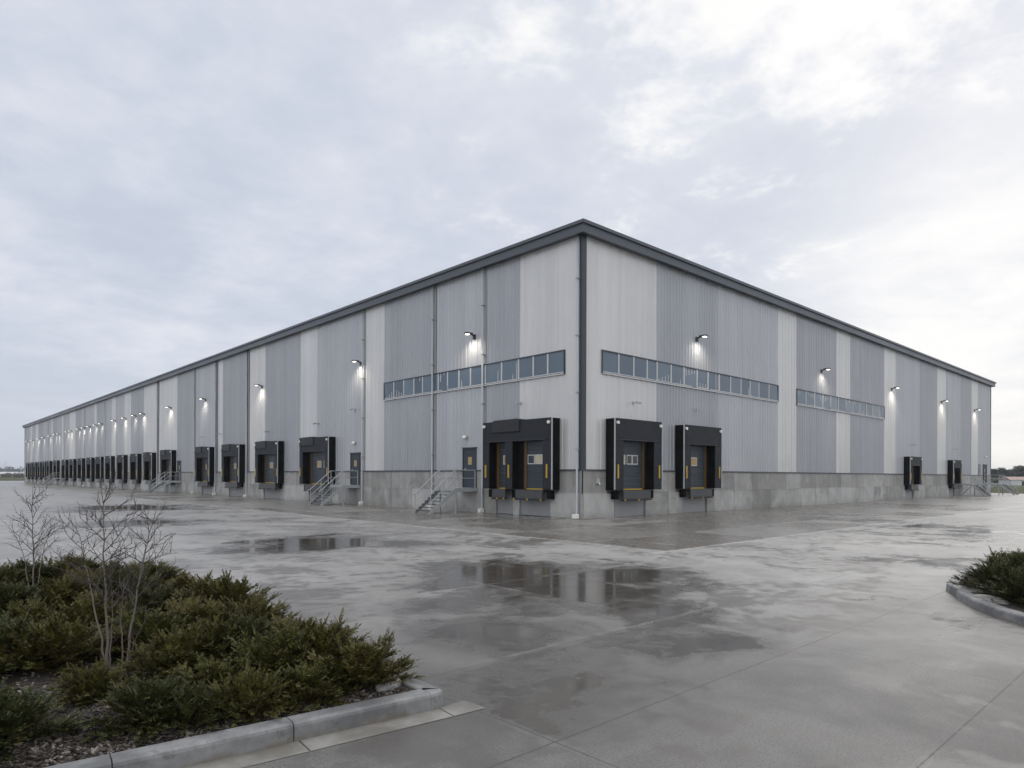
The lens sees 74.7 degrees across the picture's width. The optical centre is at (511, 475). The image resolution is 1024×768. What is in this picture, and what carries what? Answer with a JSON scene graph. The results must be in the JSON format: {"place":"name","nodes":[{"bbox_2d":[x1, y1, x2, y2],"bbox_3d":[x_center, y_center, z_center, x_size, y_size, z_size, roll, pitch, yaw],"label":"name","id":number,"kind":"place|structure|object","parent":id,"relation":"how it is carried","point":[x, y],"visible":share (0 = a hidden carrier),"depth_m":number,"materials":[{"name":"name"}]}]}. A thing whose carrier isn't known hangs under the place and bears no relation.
{"place":"outdoors","nodes":[
{"label":"outdoors","id":0,"kind":"place"},
{"bbox_2d":[412,470,477,513],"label":"metal staircase","id":1,"kind":"structure","parent":0,"point":[452,491],"depth_m":37.62,"materials":[{"name":"metal"}]},
{"bbox_2d":[23,218,995,518],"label":"warehouse","id":2,"kind":"structure","parent":0,"point":[583,330],"depth_m":44.96,"materials":[{"name":"metal"}]},
{"bbox_2d":[29,462,33,479],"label":"loading dock","id":3,"kind":"object","parent":2,"relation":"attached to","point":[31,470],"visible":0.88,"depth_m":159.91,"materials":[{"name":"black rubber"}]},
{"bbox_2d":[33,462,37,479],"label":"loading dock","id":4,"kind":"object","parent":2,"relation":"attached to","point":[35,470],"visible":0.89,"depth_m":155.45,"materials":[{"name":"black rubber"}]},
{"bbox_2d":[37,462,42,479],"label":"loading dock","id":5,"kind":"object","parent":2,"relation":"attached to","point":[39,469],"visible":0.92,"depth_m":150.29,"materials":[{"name":"black rubber"}]},
{"bbox_2d":[42,461,46,479],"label":"loading dock","id":6,"kind":"object","parent":2,"relation":"attached to","point":[44,469],"visible":0.62,"depth_m":145.99,"materials":[{"name":"black rubber"}]},
{"bbox_2d":[46,461,51,479],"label":"loading dock","id":7,"kind":"object","parent":2,"relation":"attached to","point":[48,467],"visible":0.8,"depth_m":141.63,"materials":[{"name":"black rubber"}]},
{"bbox_2d":[53,460,59,480],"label":"loading dock","id":8,"kind":"object","parent":2,"relation":"attached to","point":[56,468],"visible":0.89,"depth_m":135.15,"materials":[{"name":"black rubber"}]},
{"bbox_2d":[61,460,68,480],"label":"loading dock","id":9,"kind":"object","parent":2,"relation":"attached to","point":[64,468],"visible":0.99,"depth_m":128.48,"materials":[{"name":"black rubber"}]},
{"bbox_2d":[69,459,76,480],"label":"loading dock","id":10,"kind":"object","parent":2,"relation":"attached to","point":[72,469],"visible":1,"depth_m":122.79,"materials":[{"name":"black rubber"}]},
{"bbox_2d":[77,458,84,481],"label":"loading dock","id":11,"kind":"object","parent":2,"relation":"attached to","point":[80,467],"visible":1,"depth_m":117.54,"materials":[{"name":"black rubber"}]},
{"bbox_2d":[86,457,94,481],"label":"loading dock","id":12,"kind":"object","parent":2,"relation":"attached to","point":[90,468],"visible":1,"depth_m":111.75,"materials":[{"name":"black rubber"}]},
{"bbox_2d":[95,457,103,481],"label":"loading dock","id":13,"kind":"object","parent":2,"relation":"attached to","point":[99,469],"visible":0.98,"depth_m":107.30,"materials":[{"name":"black rubber"}]},
{"bbox_2d":[104,456,114,482],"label":"loading dock","id":14,"kind":"object","parent":2,"relation":"attached to","point":[109,464],"visible":0.83,"depth_m":102.32,"materials":[{"name":"black rubber"}]},
{"bbox_2d":[116,455,127,482],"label":"loading dock","id":15,"kind":"object","parent":2,"relation":"attached to","point":[121,466],"visible":0.99,"depth_m":96.55,"materials":[{"name":"black rubber"}]},
{"bbox_2d":[129,454,141,483],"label":"loading dock","id":16,"kind":"object","parent":2,"relation":"attached to","point":[135,464],"visible":0.99,"depth_m":91.40,"materials":[{"name":"black rubber"}]},
{"bbox_2d":[143,452,155,484],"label":"loading dock","id":17,"kind":"object","parent":2,"relation":"attached to","point":[149,467],"visible":0.95,"depth_m":86.40,"materials":[{"name":"black rubber"}]},
{"bbox_2d":[159,450,175,484],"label":"loading dock","id":18,"kind":"object","parent":2,"relation":"attached to","point":[167,461],"visible":0.82,"depth_m":81.02,"materials":[{"name":"black rubber"}]},
{"bbox_2d":[177,461,180,480],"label":"door","id":19,"kind":"structure","parent":2,"relation":"in","point":[178,462],"depth_m":78.91,"materials":[{"name":"metal"}]},
{"bbox_2d":[194,446,214,486],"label":"loading dock","id":20,"kind":"object","parent":2,"relation":"attached to","point":[202,472],"visible":1,"depth_m":71.83,"materials":[{"name":"black rubber"}]},
{"bbox_2d":[203,458,206,480],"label":"dock door","id":21,"kind":"structure","parent":20,"relation":"in","point":[204,459],"depth_m":72.36,"materials":[{"name":"metal"}]},
{"bbox_2d":[221,444,244,487],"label":"loading dock","id":22,"kind":"object","parent":2,"relation":"attached to","point":[234,469],"visible":0.99,"depth_m":65.80,"materials":[{"name":"black rubber"}]},
{"bbox_2d":[231,456,235,481],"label":"dock door","id":23,"kind":"structure","parent":22,"relation":"in","point":[233,463],"depth_m":66.23,"materials":[{"name":"metal"}]},
{"bbox_2d":[254,441,283,489],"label":"loading dock","id":24,"kind":"object","parent":2,"relation":"attached to","point":[269,454],"visible":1,"depth_m":59.42,"materials":[{"name":"black rubber"}]},
{"bbox_2d":[266,454,274,481],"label":"dock door","id":25,"kind":"structure","parent":24,"relation":"in","point":[270,458],"depth_m":59.74,"materials":[{"name":"metal"}]},
{"bbox_2d":[299,436,334,491],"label":"loading dock","id":26,"kind":"object","parent":2,"relation":"attached to","point":[311,449],"visible":0.87,"depth_m":52.80,"materials":[{"name":"black rubber"}]},
{"bbox_2d":[312,452,324,483],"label":"dock door","id":27,"kind":"structure","parent":26,"relation":"in","point":[318,469],"depth_m":53.02,"materials":[{"name":"metal"}]},
{"bbox_2d":[350,452,360,484],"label":"door","id":28,"kind":"structure","parent":2,"relation":"in","point":[355,458],"depth_m":48.88,"materials":[{"name":"metal"}]},
{"bbox_2d":[462,447,476,487],"bbox_3d":[-2.457,-0.404,39.238,0.260,2.530,1.360,0,0,-43],"label":"door","id":29,"kind":"structure","parent":2,"relation":"in","point":[469,454],"depth_m":39.23,"materials":[{"name":"metal"}]},
{"bbox_2d":[383,349,564,400],"bbox_3d":[-3.071,-5.748,39.886,0.150,1.245,16.870,0,0,-43],"label":"window","id":30,"kind":"structure","parent":2,"relation":"in","point":[548,364],"depth_m":38.33,"materials":[{"name":"glass"}]},
{"bbox_2d":[482,417,559,500],"bbox_3d":[0.470,-0.886,35.814,1.010,4.295,5.424,0,0,-43],"label":"loading dock","id":31,"kind":"object","parent":2,"relation":"attached to","point":[523,463],"visible":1,"depth_m":35.58,"materials":[{"name":"black rubber"}]},
{"bbox_2d":[500,442,504,487],"bbox_3d":[-0.332,-0.591,36.851,0.064,2.528,0.970,0,0,-43],"label":"dock door","id":32,"kind":"structure","parent":31,"relation":"in","point":[502,444],"depth_m":37.04,"materials":[{"name":"metal"}]},
{"bbox_2d":[527,440,542,488],"bbox_3d":[1.361,-0.585,35.018,0.064,2.528,1.580,0,0,-43],"label":"dock door","id":33,"kind":"structure","parent":31,"relation":"in","point":[534,456],"depth_m":35.19,"materials":[{"name":"metal"}]},
{"bbox_2d":[606,418,662,500],"bbox_3d":[6.383,-0.823,35.389,4.124,4.210,1.010,0,0,-43],"label":"loading dock","id":34,"kind":"object","parent":2,"relation":"attached to","point":[629,476],"visible":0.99,"depth_m":35.29,"materials":[{"name":"black rubber"}]},
{"bbox_2d":[624,441,641,488],"bbox_3d":[6.168,-0.568,35.348,2.150,2.528,0.064,0,0,-43],"label":"dock door","id":35,"kind":"structure","parent":34,"relation":"in","point":[632,468],"depth_m":35.53,"materials":[{"name":"metal"}]},
{"bbox_2d":[601,349,778,402],"bbox_3d":[11.565,-5.747,40.364,19.160,1.225,0.150,0,0,-43],"label":"window","id":36,"kind":"structure","parent":2,"relation":"in","point":[612,363],"depth_m":38.73,"materials":[{"name":"glass"}]},
{"bbox_2d":[675,424,721,498],"bbox_3d":[10.937,-0.807,39.596,4.124,4.210,1.010,0,0,-43],"label":"loading dock","id":37,"kind":"object","parent":2,"relation":"attached to","point":[706,470],"visible":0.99,"depth_m":39.50,"materials":[{"name":"black rubber"}]},
{"bbox_2d":[691,445,703,487],"bbox_3d":[10.722,-0.553,39.555,2.150,2.528,0.064,0,0,-43],"label":"dock door","id":38,"kind":"structure","parent":37,"relation":"in","point":[697,472],"depth_m":39.79,"materials":[{"name":"metal"}]},
{"bbox_2d":[796,389,884,419],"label":"window","id":39,"kind":"structure","parent":2,"relation":"in","point":[838,404],"depth_m":53.85,"materials":[{"name":"glass"}]},
{"bbox_2d":[904,456,922,489],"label":"loading dock","id":40,"kind":"object","parent":2,"relation":"attached to","point":[912,470],"visible":1,"depth_m":64.89,"materials":[{"name":"black rubber"}]},
{"bbox_2d":[947,460,962,488],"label":"loading dock","id":41,"kind":"object","parent":2,"relation":"attached to","point":[954,478],"visible":0.99,"depth_m":74.34,"materials":[{"name":"black rubber"}]},
{"bbox_2d":[983,464,986,483],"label":"door","id":42,"kind":"structure","parent":2,"relation":"in","point":[984,465],"depth_m":85.31,"materials":[{"name":"metal"}]},
{"bbox_2d":[0,481,1023,767],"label":"yard pavement","id":43,"kind":"structure","parent":0,"point":[846,635],"depth_m":10.09,"materials":[{"name":"concrete"}]},
{"bbox_2d":[148,472,181,492],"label":"metal staircase","id":44,"kind":"structure","parent":43,"relation":"on","point":[161,485],"depth_m":77.30,"materials":[{"name":"metal"}]},
{"bbox_2d":[0,616,411,767],"bbox_3d":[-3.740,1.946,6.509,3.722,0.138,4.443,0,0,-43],"label":"mulch chips","id":45,"kind":"object","parent":43,"relation":"on","point":[83,749],"visible":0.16,"depth_m":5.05,"materials":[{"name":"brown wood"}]},
{"bbox_2d":[0,557,35,589],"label":"juniper shrub","id":46,"kind":"object","parent":45,"relation":"on","point":[10,574],"visible":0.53,"depth_m":11.04,"materials":[{"name":"green plant"}]},
{"bbox_2d":[0,577,67,614],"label":"juniper shrub","id":47,"kind":"object","parent":45,"relation":"on","point":[8,592],"visible":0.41,"depth_m":8.86,"materials":[{"name":"green plant"}]},
{"bbox_2d":[0,608,67,672],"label":"juniper shrub","id":48,"kind":"object","parent":45,"relation":"on","point":[4,638],"visible":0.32,"depth_m":6.59,"materials":[{"name":"green plant"}]},
{"bbox_2d":[7,557,61,587],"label":"juniper shrub","id":49,"kind":"object","parent":45,"relation":"on","point":[45,573],"visible":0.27,"depth_m":11.59,"materials":[{"name":"green plant"}]},
{"bbox_2d":[1,483,69,587],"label":"sapling","id":50,"kind":"object","parent":45,"relation":"on","point":[33,545],"visible":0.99,"depth_m":10.30,"materials":[{"name":"brown plant"}]},
{"bbox_2d":[0,592,75,625],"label":"juniper shrub","id":51,"kind":"object","parent":45,"relation":"on","point":[20,612],"visible":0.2,"depth_m":7.88,"materials":[{"name":"green plant"}]},
{"bbox_2d":[0,677,96,764],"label":"juniper shrub","id":52,"kind":"object","parent":45,"relation":"on","point":[21,716],"visible":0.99,"depth_m":4.90,"materials":[{"name":"green plant"}]},
{"bbox_2d":[20,568,102,612],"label":"juniper shrub","id":53,"kind":"object","parent":45,"relation":"on","point":[63,590],"visible":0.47,"depth_m":9.18,"materials":[{"name":"green plant"}]},
{"bbox_2d":[27,549,102,587],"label":"juniper shrub","id":54,"kind":"object","parent":45,"relation":"on","point":[56,571],"visible":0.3,"depth_m":12.05,"materials":[{"name":"green plant"}]},
{"bbox_2d":[0,610,131,681],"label":"juniper shrub","id":55,"kind":"object","parent":45,"relation":"on","point":[71,642],"visible":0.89,"depth_m":6.61,"materials":[{"name":"green plant"}]},
{"bbox_2d":[54,563,110,588],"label":"juniper shrub","id":56,"kind":"object","parent":45,"relation":"on","point":[95,579],"visible":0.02,"depth_m":10.33,"materials":[{"name":"green plant"}]},
{"bbox_2d":[41,656,134,712],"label":"juniper shrub","id":57,"kind":"object","parent":45,"relation":"on","point":[88,686],"visible":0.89,"depth_m":5.75,"materials":[{"name":"green plant"}]},
{"bbox_2d":[29,587,149,641],"bbox_3d":[-5.027,1.652,7.808,1.350,0.717,1.346,0,0,15],"label":"juniper shrub","id":58,"kind":"object","parent":45,"relation":"on","point":[83,604],"visible":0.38,"depth_m":7.82,"materials":[{"name":"green plant"}]},
{"bbox_2d":[46,468,150,670],"bbox_3d":[-4.086,0.941,6.704,0.914,2.036,0.978,0,0,-36],"label":"sapling","id":59,"kind":"object","parent":45,"relation":"on","point":[105,656],"visible":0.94,"depth_m":6.64,"materials":[{"name":"brown plant"}]},
{"bbox_2d":[78,559,134,574],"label":"juniper shrub","id":60,"kind":"object","parent":45,"relation":"on","point":[114,562],"visible":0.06,"depth_m":12.16,"materials":[{"name":"green plant"}]},
{"bbox_2d":[98,598,153,620],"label":"juniper shrub","id":61,"kind":"object","parent":45,"relation":"on","point":[111,603],"visible":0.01,"depth_m":8.33,"materials":[{"name":"green plant"}]},
{"bbox_2d":[71,563,184,606],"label":"juniper shrub","id":62,"kind":"object","parent":45,"relation":"on","point":[144,580],"visible":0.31,"depth_m":9.52,"materials":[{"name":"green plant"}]},
{"bbox_2d":[73,672,206,745],"bbox_3d":[-2.963,1.808,5.292,0.938,0.504,0.984,0,0,21],"label":"juniper shrub","id":63,"kind":"object","parent":45,"relation":"on","point":[128,700],"visible":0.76,"depth_m":5.17,"materials":[{"name":"green plant"}]},
{"bbox_2d":[80,596,202,664],"bbox_3d":[-4.042,1.712,7.363,1.253,0.643,1.369,0,0,-45],"label":"juniper shrub","id":64,"kind":"object","parent":45,"relation":"on","point":[157,620],"visible":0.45,"depth_m":7.23,"materials":[{"name":"green plant"}]},
{"bbox_2d":[99,487,183,674],"bbox_3d":[-3.651,1.037,6.650,0.774,1.859,0.773,0,0,-22],"label":"sapling","id":65,"kind":"object","parent":45,"relation":"on","point":[136,597],"visible":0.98,"depth_m":6.57,"materials":[{"name":"brown plant"}]},
{"bbox_2d":[118,556,195,588],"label":"juniper shrub","id":66,"kind":"object","parent":45,"relation":"on","point":[172,572],"visible":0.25,"depth_m":11.74,"materials":[{"name":"green plant"}]},
{"bbox_2d":[121,582,195,613],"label":"juniper shrub","id":67,"kind":"object","parent":45,"relation":"on","point":[147,597],"visible":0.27,"depth_m":8.93,"materials":[{"name":"green plant"}]},
{"bbox_2d":[113,617,239,680],"bbox_3d":[-3.231,1.733,6.567,1.301,0.649,1.228,0,0,-8],"label":"juniper shrub","id":68,"kind":"object","parent":45,"relation":"on","point":[159,658],"visible":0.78,"depth_m":6.42,"materials":[{"name":"green plant"}]},
{"bbox_2d":[130,677,234,739],"bbox_3d":[-2.556,1.827,5.317,0.805,0.394,0.791,0,0,27],"label":"juniper shrub","id":69,"kind":"object","parent":45,"relation":"on","point":[189,714],"visible":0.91,"depth_m":5.21,"materials":[{"name":"green plant"}]},
{"bbox_2d":[158,569,212,591],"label":"juniper shrub","id":70,"kind":"object","parent":45,"relation":"on","point":[179,580],"visible":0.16,"depth_m":10.38,"materials":[{"name":"green plant"}]},
{"bbox_2d":[138,613,255,665],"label":"juniper shrub","id":71,"kind":"object","parent":45,"relation":"on","point":[211,646],"visible":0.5,"depth_m":6.74,"materials":[{"name":"green plant"}]},
{"bbox_2d":[147,590,250,634],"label":"juniper shrub","id":72,"kind":"object","parent":45,"relation":"on","point":[206,611],"visible":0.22,"depth_m":7.95,"materials":[{"name":"green plant"}]},
{"bbox_2d":[163,649,272,699],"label":"juniper shrub","id":73,"kind":"object","parent":45,"relation":"on","point":[208,670],"visible":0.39,"depth_m":5.86,"materials":[{"name":"green plant"}]},
{"bbox_2d":[169,569,281,608],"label":"juniper shrub","id":74,"kind":"object","parent":45,"relation":"on","point":[218,587],"visible":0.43,"depth_m":9.20,"materials":[{"name":"green plant"}]},
{"bbox_2d":[200,608,283,662],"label":"juniper shrub","id":75,"kind":"object","parent":45,"relation":"on","point":[249,620],"visible":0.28,"depth_m":6.95,"materials":[{"name":"green plant"}]},
{"bbox_2d":[198,658,304,727],"bbox_3d":[-2.215,1.806,5.552,0.861,0.458,0.788,0,0,2],"label":"juniper shrub","id":76,"kind":"object","parent":45,"relation":"on","point":[246,695],"visible":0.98,"depth_m":5.49,"materials":[{"name":"green plant"}]},
{"bbox_2d":[214,591,300,621],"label":"juniper shrub","id":77,"kind":"object","parent":45,"relation":"on","point":[260,604],"visible":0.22,"depth_m":8.22,"materials":[{"name":"green plant"}]},
{"bbox_2d":[218,621,330,693],"bbox_3d":[-2.307,1.726,6.369,1.324,0.729,1.250,0,0,-39],"label":"juniper shrub","id":78,"kind":"object","parent":45,"relation":"on","point":[271,654],"visible":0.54,"depth_m":6.27,"materials":[{"name":"green plant"}]},
{"bbox_2d":[241,612,328,642],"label":"juniper shrub","id":79,"kind":"object","parent":45,"relation":"on","point":[278,622],"visible":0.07,"depth_m":7.52,"materials":[{"name":"green plant"}]},
{"bbox_2d":[261,656,368,714],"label":"juniper shrub","id":80,"kind":"object","parent":45,"relation":"on","point":[302,693],"visible":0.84,"depth_m":5.87,"materials":[{"name":"green plant"}]},
{"bbox_2d":[261,607,372,664],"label":"juniper shrub","id":81,"kind":"object","parent":45,"relation":"on","point":[322,639],"visible":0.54,"depth_m":6.70,"materials":[{"name":"green plant"}]},
{"bbox_2d":[298,626,425,696],"bbox_3d":[-1.415,1.743,6.386,1.213,0.565,1.210,0,0,-8],"label":"juniper shrub","id":82,"kind":"object","parent":45,"relation":"on","point":[367,665],"visible":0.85,"depth_m":6.15,"materials":[{"name":"green plant"}]},
{"bbox_2d":[375,675,400,692],"bbox_3d":[-1.158,1.933,6.247,0.233,0.168,0.352,0,0,13],"label":"rock","id":83,"kind":"object","parent":45,"relation":"on","point":[385,687],"visible":0.48,"depth_m":6.12,"materials":[{"name":"grey stone"}]},
{"bbox_2d":[43,656,442,767],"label":"kerb","id":84,"kind":"structure","parent":43,"relation":"on","point":[421,696],"depth_m":5.20,"materials":[{"name":"concrete"}]},
{"bbox_2d":[307,470,359,505],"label":"metal staircase","id":85,"kind":"structure","parent":43,"relation":"on","point":[327,489],"depth_m":47.67,"materials":[{"name":"metal"}]},
{"bbox_2d":[183,700,484,767],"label":"gutter","id":86,"kind":"object","parent":43,"relation":"on","point":[298,747],"visible":1,"depth_m":5.35,"materials":[{"name":"concrete"}]},
{"bbox_2d":[558,517,603,519],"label":"corner slab","id":87,"kind":"structure","parent":43,"relation":"on","point":[581,518],"depth_m":32.78,"materials":[{"name":"concrete"}]},
{"bbox_2d":[959,474,992,495],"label":"metal staircase","id":88,"kind":"structure","parent":43,"relation":"on","point":[980,488],"depth_m":76.34,"materials":[{"name":"metal"}]},
{"bbox_2d":[946,551,1023,625],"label":"kerb","id":89,"kind":"structure","parent":43,"relation":"on","point":[984,606],"depth_m":10.46,"materials":[{"name":"concrete"}]},
{"bbox_2d":[961,578,1023,611],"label":"planting bed","id":90,"kind":"object","parent":43,"relation":"on","point":[1014,606],"visible":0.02,"depth_m":10.37,"materials":[{"name":"brown soil"}]},
{"bbox_2d":[958,586,983,593],"bbox_3d":[8.000,1.995,11.691,0.393,0.128,0.625,0,0,36],"label":"rock","id":91,"kind":"object","parent":90,"relation":"on","point":[969,589],"visible":0.46,"depth_m":11.53,"materials":[{"name":"grey stone"}]},
{"bbox_2d":[946,558,1023,593],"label":"juniper shrub","id":92,"kind":"object","parent":90,"relation":"on","point":[985,573],"visible":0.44,"depth_m":11.52,"materials":[{"name":"green plant"}]},
{"bbox_2d":[958,551,1023,574],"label":"juniper shrub","id":93,"kind":"object","parent":90,"relation":"on","point":[1017,558],"visible":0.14,"depth_m":12.05,"materials":[{"name":"green plant"}]},
{"bbox_2d":[972,594,1009,603],"bbox_3d":[7.723,1.996,10.835,0.379,0.129,0.693,0,0,-4],"label":"rock","id":94,"kind":"object","parent":90,"relation":"on","point":[997,600],"visible":0.71,"depth_m":10.67,"materials":[{"name":"grey stone"}]},
{"bbox_2d":[971,546,1022,572],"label":"juniper shrub","id":95,"kind":"object","parent":90,"relation":"on","point":[994,556],"visible":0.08,"depth_m":13.19,"materials":[{"name":"green plant"}]},
{"bbox_2d":[972,565,1023,605],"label":"juniper shrub","id":96,"kind":"object","parent":90,"relation":"on","point":[1013,590],"visible":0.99,"depth_m":10.55,"materials":[{"name":"green plant"}]},
{"bbox_2d":[0,477,1023,493],"bbox_3d":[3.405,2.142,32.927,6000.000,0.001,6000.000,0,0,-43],"label":"ground","id":97,"kind":"structure","parent":0,"point":[1020,489],"depth_m":146.05,"materials":[{"name":"green plant"}]},
{"bbox_2d":[0,466,23,471],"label":"wood","id":98,"kind":"object","parent":97,"relation":"on","point":[6,469],"visible":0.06,"depth_m":909.72,"materials":[{"name":"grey plant"}]},
{"bbox_2d":[0,472,24,477],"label":"scrub","id":99,"kind":"object","parent":97,"relation":"on","point":[15,475],"visible":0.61,"depth_m":422.10,"materials":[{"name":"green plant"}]},
{"bbox_2d":[991,468,1004,477],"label":"tree","id":100,"kind":"object","parent":97,"relation":"on","point":[994,473],"visible":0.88,"depth_m":299.25,"materials":[{"name":"green plant"}]},
{"bbox_2d":[997,467,1014,477],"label":"tree","id":101,"kind":"object","parent":97,"relation":"on","point":[1008,474],"visible":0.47,"depth_m":308.79,"materials":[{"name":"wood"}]},
{"bbox_2d":[997,477,1023,484],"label":"farm shed","id":102,"kind":"structure","parent":97,"relation":"on","point":[1018,480],"depth_m":188.22,"materials":[{"name":"white metal"}]},
{"bbox_2d":[1014,465,1023,476],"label":"tree","id":103,"kind":"object","parent":97,"relation":"on","point":[1020,468],"visible":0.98,"depth_m":298.73,"materials":[{"name":"green plant"}]},
{"bbox_2d":[0,0,1023,472],"label":"sky","id":104,"kind":"structure","parent":0,"point":[183,182],"materials":[{"name":"white"}]},
{"bbox_2d":[983,475,1018,494],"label":"metal staircase","id":105,"kind":"structure","parent":0,"point":[1009,489],"depth_m":83.40,"materials":[{"name":"metal"}]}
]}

